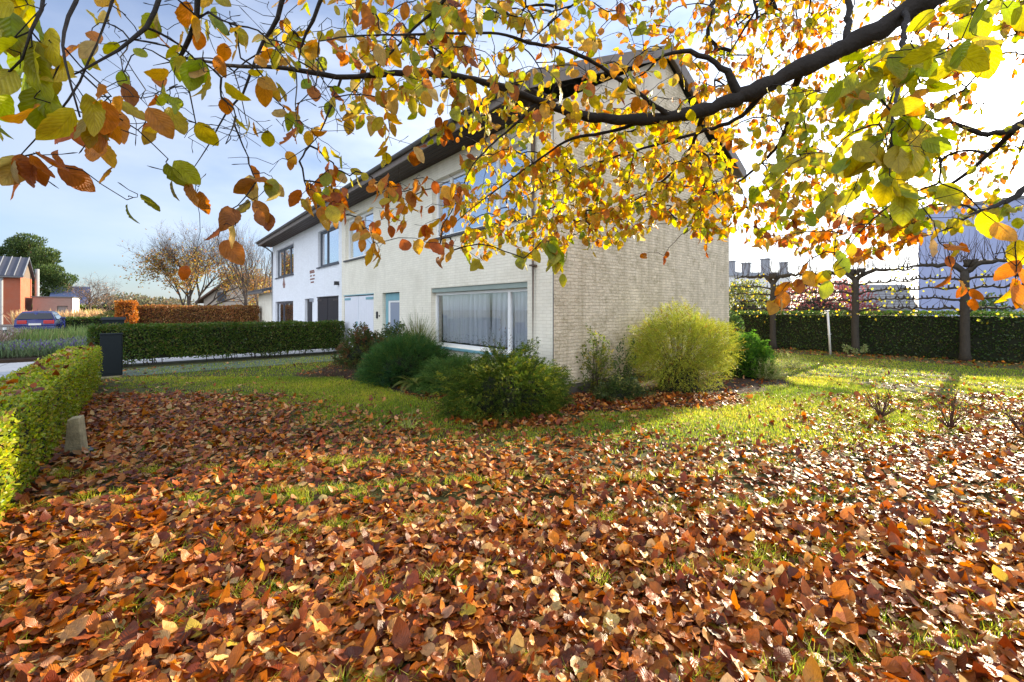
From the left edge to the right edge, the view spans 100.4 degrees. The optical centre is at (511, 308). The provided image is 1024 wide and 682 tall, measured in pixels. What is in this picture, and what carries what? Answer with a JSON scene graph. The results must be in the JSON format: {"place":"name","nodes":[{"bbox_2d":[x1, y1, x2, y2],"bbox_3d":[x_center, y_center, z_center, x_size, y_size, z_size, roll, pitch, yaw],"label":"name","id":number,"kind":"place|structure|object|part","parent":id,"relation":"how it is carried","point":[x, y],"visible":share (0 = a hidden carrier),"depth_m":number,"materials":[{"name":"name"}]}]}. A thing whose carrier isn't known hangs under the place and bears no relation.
{"place":"outdoors","nodes":[
{"label":"outdoors","id":0,"kind":"place"},
{"bbox_2d":[0,324,13,332],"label":"street","id":1,"kind":"structure","parent":0,"point":[7,325],"depth_m":38.91,"materials":[{"name":"grey asphalt"}]},
{"bbox_2d":[0,370,30,385],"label":"path","id":2,"kind":"structure","parent":0,"point":[5,373],"depth_m":10.54,"materials":[{"name":"grey concrete"}]},
{"bbox_2d":[0,353,47,362],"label":"flower bed ground","id":3,"kind":"structure","parent":0,"point":[26,358],"depth_m":12.93,"materials":[{"name":"grey concrete"}]},
{"bbox_2d":[0,327,34,341],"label":"dry flowers","id":4,"kind":"object","parent":3,"relation":"on","point":[5,335],"visible":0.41,"depth_m":14.85,"materials":[{"name":"beige plant"}]},
{"bbox_2d":[0,335,94,357],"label":"lavender","id":5,"kind":"object","parent":3,"relation":"on","point":[17,348],"visible":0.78,"depth_m":13.48,"materials":[{"name":"green plant"}]},
{"bbox_2d":[1,323,95,341],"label":"tall perennials","id":6,"kind":"object","parent":3,"relation":"on","point":[42,334],"visible":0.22,"depth_m":15.70,"materials":[{"name":"green plant"}]},
{"bbox_2d":[0,349,333,371],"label":"driveway","id":7,"kind":"structure","parent":0,"point":[5,367],"depth_m":13.45,"materials":[{"name":"grey concrete"}]},
{"bbox_2d":[101,317,125,324],"bbox_3d":[-14.193,0.935,15.200,0.640,1.290,0.480,0,0,-40],"label":"trash bin","id":8,"kind":"object","parent":7,"relation":"on","point":[116,320],"visible":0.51,"depth_m":15.10,"materials":[{"name":"black plastic"}]},
{"bbox_2d":[99,354,341,376],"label":"front path","id":9,"kind":"structure","parent":0,"point":[197,367],"depth_m":11.93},
{"bbox_2d":[0,314,1023,681],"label":"ground","id":10,"kind":"structure","parent":0,"point":[378,494],"depth_m":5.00,"materials":[{"name":"green plant"}]},
{"bbox_2d":[0,256,38,323],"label":"red house","id":11,"kind":"structure","parent":10,"relation":"on","point":[17,276],"depth_m":44.98,"materials":[{"name":"orange brick"}]},
{"bbox_2d":[0,232,78,303],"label":"pine tree","id":12,"kind":"object","parent":10,"relation":"on","point":[50,268],"visible":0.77,"depth_m":81.54,"materials":[{"name":"green plant"}]},
{"bbox_2d":[0,345,103,527],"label":"clipped hedge","id":13,"kind":"object","parent":10,"relation":"on","point":[32,424],"visible":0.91,"depth_m":4.39,"materials":[{"name":"green plant"}]},
{"bbox_2d":[0,342,96,404],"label":"hedge top leaves","id":14,"kind":"object","parent":13,"relation":"on","point":[33,385],"visible":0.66,"depth_m":5.21,"materials":[{"name":"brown plant"}]},
{"bbox_2d":[1,307,108,324],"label":"ornamental grass","id":15,"kind":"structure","parent":10,"relation":"on","point":[80,313],"depth_m":41.00,"materials":[{"name":"beige plant"}]},
{"bbox_2d":[31,296,80,313],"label":"garage building","id":16,"kind":"structure","parent":10,"relation":"on","point":[53,303],"depth_m":48.13,"materials":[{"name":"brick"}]},
{"bbox_2d":[57,306,67,313],"bbox_3d":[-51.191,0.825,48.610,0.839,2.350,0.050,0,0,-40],"label":"garage door","id":17,"kind":"structure","parent":16,"relation":"in","point":[59,308],"depth_m":48.58,"materials":[{"name":"white metal"}]},
{"bbox_2d":[50,286,91,304],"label":"blue roof house","id":18,"kind":"structure","parent":10,"relation":"on","point":[65,294],"depth_m":83.34,"materials":[{"name":"stone"}]},
{"bbox_2d":[59,415,93,456],"bbox_3d":[-4.820,1.401,4.726,0.270,0.438,0.200,0,0,-40],"label":"marker post","id":19,"kind":"object","parent":10,"relation":"on","point":[76,437],"visible":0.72,"depth_m":4.68,"materials":[{"name":"concrete"}]},
{"bbox_2d":[37,315,139,331],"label":"street hedge","id":20,"kind":"object","parent":10,"relation":"on","point":[83,321],"visible":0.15,"depth_m":31.17,"materials":[{"name":"green plant"}]},
{"bbox_2d":[65,272,132,309],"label":"cherry tree","id":21,"kind":"object","parent":10,"relation":"on","point":[89,294],"visible":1,"depth_m":46.48,"materials":[{"name":"brown plant"}]},
{"bbox_2d":[86,291,119,310],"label":"cherry tree","id":22,"kind":"object","parent":10,"relation":"on","point":[109,305],"visible":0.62,"depth_m":52.04,"materials":[{"name":"brown plant"}]},
{"bbox_2d":[94,310,113,316],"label":"garden bush","id":23,"kind":"object","parent":10,"relation":"on","point":[109,313],"visible":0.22,"depth_m":39.57,"materials":[{"name":"green plant"}]},
{"bbox_2d":[32,304,185,316],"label":"street hedge","id":24,"kind":"object","parent":10,"relation":"on","point":[81,307],"visible":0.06,"depth_m":57.50,"materials":[{"name":"green plant"}]},
{"bbox_2d":[99,333,122,378],"bbox_3d":[-9.398,1.085,10.004,0.410,1.030,0.260,0,0,-40],"label":"utility cabinet","id":25,"kind":"object","parent":10,"relation":"on","point":[111,345],"visible":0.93,"depth_m":9.93,"materials":[{"name":"plastic"}]},
{"bbox_3d":[-9.320,1.080,9.920,0.360,0.840,0.008,0,0,-40],"label":"door","id":26,"kind":"part","parent":25,"relation":"part of","materials":[{"name":"black metal"}]},
{"bbox_2d":[93,291,150,304],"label":"distant tree","id":27,"kind":"object","parent":10,"relation":"on","point":[116,295],"visible":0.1,"depth_m":147.10,"materials":[{"name":"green plant"}]},
{"bbox_2d":[114,299,140,328],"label":"beech block","id":28,"kind":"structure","parent":10,"relation":"on","point":[127,309],"depth_m":23.25,"materials":[{"name":"orange plant"}]},
{"bbox_2d":[103,292,160,306],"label":"distant tree","id":29,"kind":"object","parent":10,"relation":"on","point":[144,299],"visible":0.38,"depth_m":139.34,"materials":[{"name":"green plant"}]},
{"bbox_2d":[130,295,171,304],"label":"distant tree","id":30,"kind":"object","parent":10,"relation":"on","point":[154,297],"visible":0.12,"depth_m":149.86,"materials":[{"name":"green plant"}]},
{"bbox_2d":[139,296,191,304],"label":"distant tree","id":31,"kind":"object","parent":10,"relation":"on","point":[163,300],"visible":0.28,"depth_m":148.85,"materials":[{"name":"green plant"}]},
{"bbox_2d":[154,296,199,304],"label":"distant tree","id":32,"kind":"object","parent":10,"relation":"on","point":[175,299],"visible":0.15,"depth_m":158.87,"materials":[{"name":"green plant"}]},
{"bbox_2d":[114,218,271,305],"bbox_3d":[-23.541,-2.664,33.038,10.954,8.957,8.233,0,0,-40],"label":"beech tree","id":33,"kind":"object","parent":10,"relation":"on","point":[170,257],"visible":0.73,"depth_m":32.00,"materials":[{"name":"brown plant"}]},
{"bbox_2d":[136,304,260,328],"bbox_3d":[-19.021,0.684,26.206,6.291,2.017,1.127,0,0,-40],"label":"beech hedge","id":34,"kind":"object","parent":10,"relation":"on","point":[172,313],"visible":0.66,"depth_m":25.74,"materials":[{"name":"orange plant"}]},
{"bbox_2d":[86,319,345,366],"bbox_3d":[-8.826,0.980,13.578,6.800,1.259,0.994,0,0,-40],"label":"driveway hedge","id":35,"kind":"object","parent":10,"relation":"on","point":[146,341],"visible":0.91,"depth_m":13.07,"materials":[{"name":"green plant"}]},
{"bbox_2d":[195,273,271,307],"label":"gable house","id":36,"kind":"structure","parent":10,"relation":"on","point":[207,298],"depth_m":46.00,"materials":[{"name":"white tile"}]},
{"bbox_2d":[217,292,226,301],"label":"window","id":37,"kind":"structure","parent":36,"relation":"in","point":[218,293],"depth_m":45.71,"materials":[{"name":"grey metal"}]},
{"bbox_2d":[206,223,272,304],"bbox_3d":[-18.474,-2.822,31.623,6.601,9.165,6.970,0,0,15],"label":"birch tree","id":38,"kind":"object","parent":10,"relation":"on","point":[246,273],"visible":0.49,"depth_m":30.81,"materials":[{"name":"brown plant"}]},
{"bbox_2d":[247,287,272,325],"bbox_3d":[-14.493,-0.425,28.555,4.835,4.050,5.200,0,0,-40],"label":"annex","id":39,"kind":"object","parent":10,"relation":"on","point":[265,302],"visible":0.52,"depth_m":26.91,"materials":[{"name":"beige paint"}]},
{"bbox_2d":[255,204,446,348],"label":"white house","id":40,"kind":"structure","parent":10,"relation":"on","point":[306,267],"depth_m":19.69,"materials":[{"name":"paint"}]},
{"bbox_2d":[275,244,293,278],"bbox_3d":[-12.302,-2.533,23.159,0.230,1.635,4.110,0,0,-40],"label":"window","id":41,"kind":"structure","parent":40,"relation":"in","point":[285,256],"depth_m":23.30,"materials":[{"name":"clear glass"}]},
{"bbox_2d":[277,301,292,321],"bbox_3d":[-12.335,0.340,23.327,0.064,1.520,4.110,0,0,-40],"label":"window","id":42,"kind":"structure","parent":40,"relation":"in","point":[285,308],"depth_m":23.48,"materials":[{"name":"clear glass"}]},
{"bbox_2d":[307,299,311,321],"bbox_3d":[-9.231,0.555,19.646,0.040,2.030,1.200,0,0,-40],"label":"side door","id":43,"kind":"structure","parent":40,"relation":"in","point":[309,304],"depth_m":19.83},
{"bbox_2d":[317,298,327,320],"bbox_3d":[-7.990,0.555,18.010,0.100,2.030,1.320,0,0,-40],"label":"garage door","id":44,"kind":"structure","parent":40,"relation":"in","point":[322,302],"depth_m":18.00,"materials":[{"name":"black plastic"}]},
{"bbox_2d":[316,224,338,268],"bbox_3d":[-7.492,-2.527,17.476,0.230,1.585,2.800,0,0,-40],"label":"window","id":45,"kind":"structure","parent":40,"relation":"in","point":[329,239],"depth_m":17.60,"materials":[{"name":"clear glass"}]},
{"bbox_2d":[328,297,338,348],"bbox_3d":[-7.103,0.555,16.980,0.076,2.030,1.320,0,0,-40],"label":"garage door","id":46,"kind":"structure","parent":40,"relation":"in","point":[333,303],"depth_m":16.91,"materials":[{"name":"black plastic"}]},
{"bbox_2d":[387,411,425,432],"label":"tall weed","id":47,"kind":"object","parent":10,"relation":"on","point":[407,424],"visible":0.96,"depth_m":5.66,"materials":[{"name":"green plant"}]},
{"bbox_2d":[392,372,434,393],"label":"fern","id":48,"kind":"object","parent":10,"relation":"on","point":[405,383],"visible":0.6,"depth_m":8.24,"materials":[{"name":"green plant"}]},
{"bbox_2d":[0,347,1023,681],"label":"fallen leaves","id":49,"kind":"object","parent":10,"relation":"on","point":[848,597],"visible":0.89,"depth_m":2.64,"materials":[{"name":"brown plant"}]},
{"bbox_2d":[0,0,1023,314],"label":"beech tree","id":50,"kind":"object","parent":10,"relation":"on","point":[916,146],"visible":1,"depth_m":2.24,"materials":[{"name":"yellow plant"}]},
{"bbox_2d":[325,44,746,394],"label":"cream house","id":51,"kind":"structure","parent":10,"relation":"on","point":[611,293],"depth_m":9.73,"materials":[{"name":"paint"}]},
{"bbox_2d":[344,296,357,343],"bbox_3d":[-5.801,0.560,15.423,0.100,2.020,1.320,0,0,-40],"label":"garage door","id":52,"kind":"structure","parent":51,"relation":"in","point":[351,303],"depth_m":15.41,"materials":[{"name":"white paint"}]},
{"bbox_2d":[343,210,373,261],"bbox_3d":[-5.305,-2.518,14.899,0.240,1.565,2.740,0,0,-40],"label":"window","id":53,"kind":"structure","parent":51,"relation":"in","point":[354,252],"depth_m":15.20,"materials":[{"name":"white"}]},
{"bbox_2d":[358,295,373,335],"bbox_3d":[-4.913,0.560,14.392,0.076,2.020,1.320,0,0,-40],"label":"garage door","id":54,"kind":"structure","parent":51,"relation":"in","point":[365,304],"depth_m":14.33,"materials":[{"name":"white paint"}]},
{"bbox_2d":[386,292,398,336],"bbox_3d":[-3.532,0.550,12.928,0.080,2.100,1.300,0,0,-40],"label":"front door","id":55,"kind":"structure","parent":51,"relation":"in","point":[392,299],"depth_m":13.04,"materials":[{"name":"teal paint"}]},
{"bbox_2d":[429,144,528,239],"bbox_3d":[-0.831,-2.502,9.620,0.250,1.535,3.760,0,0,-40],"label":"window","id":56,"kind":"structure","parent":51,"relation":"in","point":[457,229],"depth_m":9.59,"materials":[{"name":"white"}]},
{"bbox_2d":[432,282,526,356],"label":"window","id":57,"kind":"structure","parent":51,"relation":"in","point":[468,311],"depth_m":9.68,"materials":[{"name":"white"}]},
{"bbox_2d":[729,312,744,341],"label":"corner shrub","id":58,"kind":"object","parent":10,"relation":"on","point":[736,318],"visible":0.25,"depth_m":16.17,"materials":[{"name":"green plant"}]},
{"bbox_2d":[729,278,784,313],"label":"green shrub","id":59,"kind":"object","parent":10,"relation":"on","point":[738,304],"visible":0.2,"depth_m":21.98,"materials":[{"name":"green plant"}]},
{"bbox_2d":[729,258,791,313],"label":"flat building","id":60,"kind":"structure","parent":10,"relation":"on","point":[763,262],"depth_m":60.00,"materials":[{"name":"grey metal"}]},
{"bbox_2d":[729,248,821,348],"bbox_3d":[10.463,-0.422,17.067,0.702,4.156,3.523,0,0,-40],"label":"pleached tree","id":61,"kind":"object","parent":10,"relation":"on","point":[771,276],"visible":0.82,"depth_m":17.06,"materials":[{"name":"brown plant"}]},
{"bbox_2d":[776,351,813,368],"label":"pale shrub","id":62,"kind":"object","parent":10,"relation":"on","point":[795,362],"visible":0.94,"depth_m":11.41,"materials":[{"name":"yellow plant"}]},
{"bbox_2d":[825,310,831,354],"bbox_3d":[11.004,0.828,14.877,0.302,1.588,0.112,0,0,-15],"label":"clothes pole","id":63,"kind":"object","parent":10,"relation":"on","point":[828,334],"visible":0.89,"depth_m":14.87,"materials":[{"name":"white metal"}]},
{"bbox_2d":[780,271,879,314],"bbox_3d":[17.209,-0.212,24.003,6.000,3.872,5.975,0,0,-40],"label":"red shrub","id":64,"kind":"object","parent":10,"relation":"on","point":[827,304],"visible":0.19,"depth_m":23.02,"materials":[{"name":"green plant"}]},
{"bbox_2d":[842,344,850,354],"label":"seedling","id":65,"kind":"object","parent":10,"relation":"on","point":[846,350],"visible":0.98,"depth_m":14.69,"materials":[{"name":"green plant"}]},
{"bbox_2d":[850,347,864,355],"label":"seedling","id":66,"kind":"object","parent":10,"relation":"on","point":[855,352],"visible":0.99,"depth_m":14.51,"materials":[{"name":"green plant"}]},
{"bbox_2d":[801,243,917,354],"bbox_3d":[12.073,-0.441,15.113,0.676,4.205,3.511,0,0,-40],"label":"pleached tree","id":67,"kind":"object","parent":10,"relation":"on","point":[860,273],"visible":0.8,"depth_m":15.01,"materials":[{"name":"brown plant"}]},
{"bbox_2d":[860,344,867,353],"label":"seedling","id":68,"kind":"object","parent":10,"relation":"on","point":[865,349],"visible":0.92,"depth_m":14.59,"materials":[{"name":"green plant"}]},
{"bbox_2d":[729,309,1023,363],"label":"boundary hedge","id":69,"kind":"object","parent":10,"relation":"on","point":[996,338],"visible":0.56,"depth_m":14.44,"materials":[{"name":"green plant"}]},
{"bbox_2d":[836,284,918,315],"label":"tiled outbuilding","id":70,"kind":"structure","parent":10,"relation":"on","point":[882,293],"depth_m":33.30,"materials":[{"name":"grey tile"}]},
{"bbox_2d":[858,379,906,416],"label":"rose bush","id":71,"kind":"object","parent":10,"relation":"on","point":[881,411],"visible":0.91,"depth_m":6.27,"materials":[{"name":"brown plant"}]},
{"bbox_2d":[914,383,985,428],"bbox_3d":[5.809,1.290,5.639,0.602,0.628,0.562,0,0,11],"label":"rose bush","id":72,"kind":"object","parent":10,"relation":"on","point":[952,421],"visible":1,"depth_m":5.66,"materials":[{"name":"brown plant"}]},
{"bbox_2d":[893,230,1023,361],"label":"pleached tree","id":73,"kind":"object","parent":10,"relation":"on","point":[965,310],"visible":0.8,"depth_m":13.03,"materials":[{"name":"brown plant"}]},
{"bbox_2d":[973,292,1017,316],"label":"green shrub","id":74,"kind":"object","parent":10,"relation":"on","point":[984,301],"visible":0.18,"depth_m":21.27,"materials":[{"name":"green plant"}]},
{"bbox_2d":[983,382,1023,434],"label":"rose bush","id":75,"kind":"object","parent":10,"relation":"on","point":[1009,416],"visible":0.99,"depth_m":5.39,"materials":[{"name":"brown plant"}]},
{"bbox_2d":[0,0,1023,309],"label":"sky","id":76,"kind":"structure","parent":0,"point":[88,228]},
{"bbox_2d":[316,365,801,412],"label":"planting bed soil","id":77,"kind":"structure","parent":0,"point":[745,382],"depth_m":8.54,"materials":[{"name":"brown soil"}]},
{"bbox_2d":[301,363,354,378],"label":"heather","id":78,"kind":"object","parent":77,"relation":"on","point":[335,373],"visible":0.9,"depth_m":10.12,"materials":[{"name":"brown plant"}]},
{"bbox_2d":[328,321,384,369],"bbox_3d":[-4.032,0.989,11.620,1.816,1.296,1.599,0,0,11],"label":"evergreen shrub","id":79,"kind":"object","parent":77,"relation":"on","point":[356,347],"visible":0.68,"depth_m":11.31,"materials":[{"name":"green plant"}]},
{"bbox_2d":[368,319,409,353],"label":"evergreen shrub","id":80,"kind":"object","parent":77,"relation":"on","point":[376,339],"visible":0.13,"depth_m":11.24,"materials":[{"name":"green plant"}]},
{"bbox_2d":[373,366,411,386],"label":"laurel shrub","id":81,"kind":"object","parent":77,"relation":"on","point":[387,381],"visible":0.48,"depth_m":8.79,"materials":[{"name":"green plant"}]},
{"bbox_2d":[352,331,455,388],"bbox_3d":[-2.414,1.047,9.700,2.458,1.169,3.000,0,0,-40],"label":"dark juniper","id":82,"kind":"object","parent":77,"relation":"on","point":[404,351],"visible":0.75,"depth_m":9.01,"materials":[{"name":"green plant"}]},
{"bbox_2d":[383,308,447,345],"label":"rush bush","id":83,"kind":"object","parent":77,"relation":"on","point":[416,328],"visible":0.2,"depth_m":10.47,"materials":[{"name":"green plant"}]},
{"bbox_2d":[403,352,490,399],"bbox_3d":[-1.113,1.243,8.558,2.090,0.830,2.655,0,0,-21],"label":"spreading juniper","id":84,"kind":"object","parent":77,"relation":"on","point":[456,362],"visible":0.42,"depth_m":8.30,"materials":[{"name":"green plant"}]},
{"bbox_2d":[478,318,517,357],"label":"twiggy shrub","id":85,"kind":"object","parent":77,"relation":"on","point":[496,345],"visible":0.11,"depth_m":8.14,"materials":[{"name":"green plant"}]},
{"bbox_2d":[429,336,581,426],"bbox_3d":[-0.120,1.063,6.974,2.883,1.217,2.393,0,0,-40],"label":"juniper","id":86,"kind":"object","parent":77,"relation":"on","point":[498,384],"visible":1,"depth_m":6.47,"materials":[{"name":"green plant"}]},
{"bbox_2d":[576,323,618,392],"bbox_3d":[1.632,0.943,8.274,1.180,1.362,0.578,0,0,-40],"label":"shrub","id":87,"kind":"object","parent":77,"relation":"on","point":[598,361],"visible":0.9,"depth_m":8.18,"materials":[{"name":"green plant"}]},
{"bbox_2d":[590,374,655,402],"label":"shrub","id":88,"kind":"object","parent":77,"relation":"on","point":[625,389],"visible":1,"depth_m":7.50,"materials":[{"name":"green plant"}]},
{"bbox_2d":[613,325,638,384],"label":"shrub","id":89,"kind":"object","parent":77,"relation":"on","point":[625,372],"visible":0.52,"depth_m":8.20,"materials":[{"name":"green plant"}]},
{"bbox_2d":[620,296,748,394],"bbox_3d":[3.368,0.730,8.440,2.507,2.009,2.518,0,0,16],"label":"broom bush","id":90,"kind":"object","parent":77,"relation":"on","point":[681,372],"visible":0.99,"depth_m":8.11,"materials":[{"name":"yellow plant"}]},
{"bbox_2d":[719,329,778,378],"bbox_3d":[5.638,1.047,10.193,1.384,1.160,1.333,0,0,-40],"label":"laurel bush","id":91,"kind":"object","parent":77,"relation":"on","point":[756,351],"visible":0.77,"depth_m":9.83,"materials":[{"name":"green plant"}]},
{"bbox_2d":[752,357,792,380],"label":"pale shrub","id":92,"kind":"object","parent":77,"relation":"on","point":[765,367],"visible":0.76,"depth_m":9.59,"materials":[{"name":"green plant"}]},
{"bbox_2d":[918,195,1023,316],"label":"lilac building","id":93,"kind":"structure","parent":0,"point":[968,234],"depth_m":37.87,"materials":[{"name":"metal"}]},
{"label":"pavement","id":94,"kind":"structure","parent":0,"visible":0},
{"bbox_2d":[14,309,65,330],"bbox_3d":[-30.880,0.788,27.996,2.060,1.623,4.180,0,0,-40],"label":"parked car","id":95,"kind":"object","parent":94,"relation":"on","point":[39,319],"visible":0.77,"depth_m":26.69,"materials":[{"name":"blue paint"}]},
{"bbox_3d":[-29.732,0.443,26.640,1.560,0.370,0.300,0,0,-40],"label":"rear window","id":96,"kind":"part","parent":95,"relation":"part of","materials":[{"name":"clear glass"}]},
{"bbox_3d":[-30.103,0.428,28.248,0.232,0.425,2.200,0,0,-40],"label":"side window","id":97,"kind":"part","parent":95,"relation":"part of","materials":[{"name":"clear glass"}]}
]}

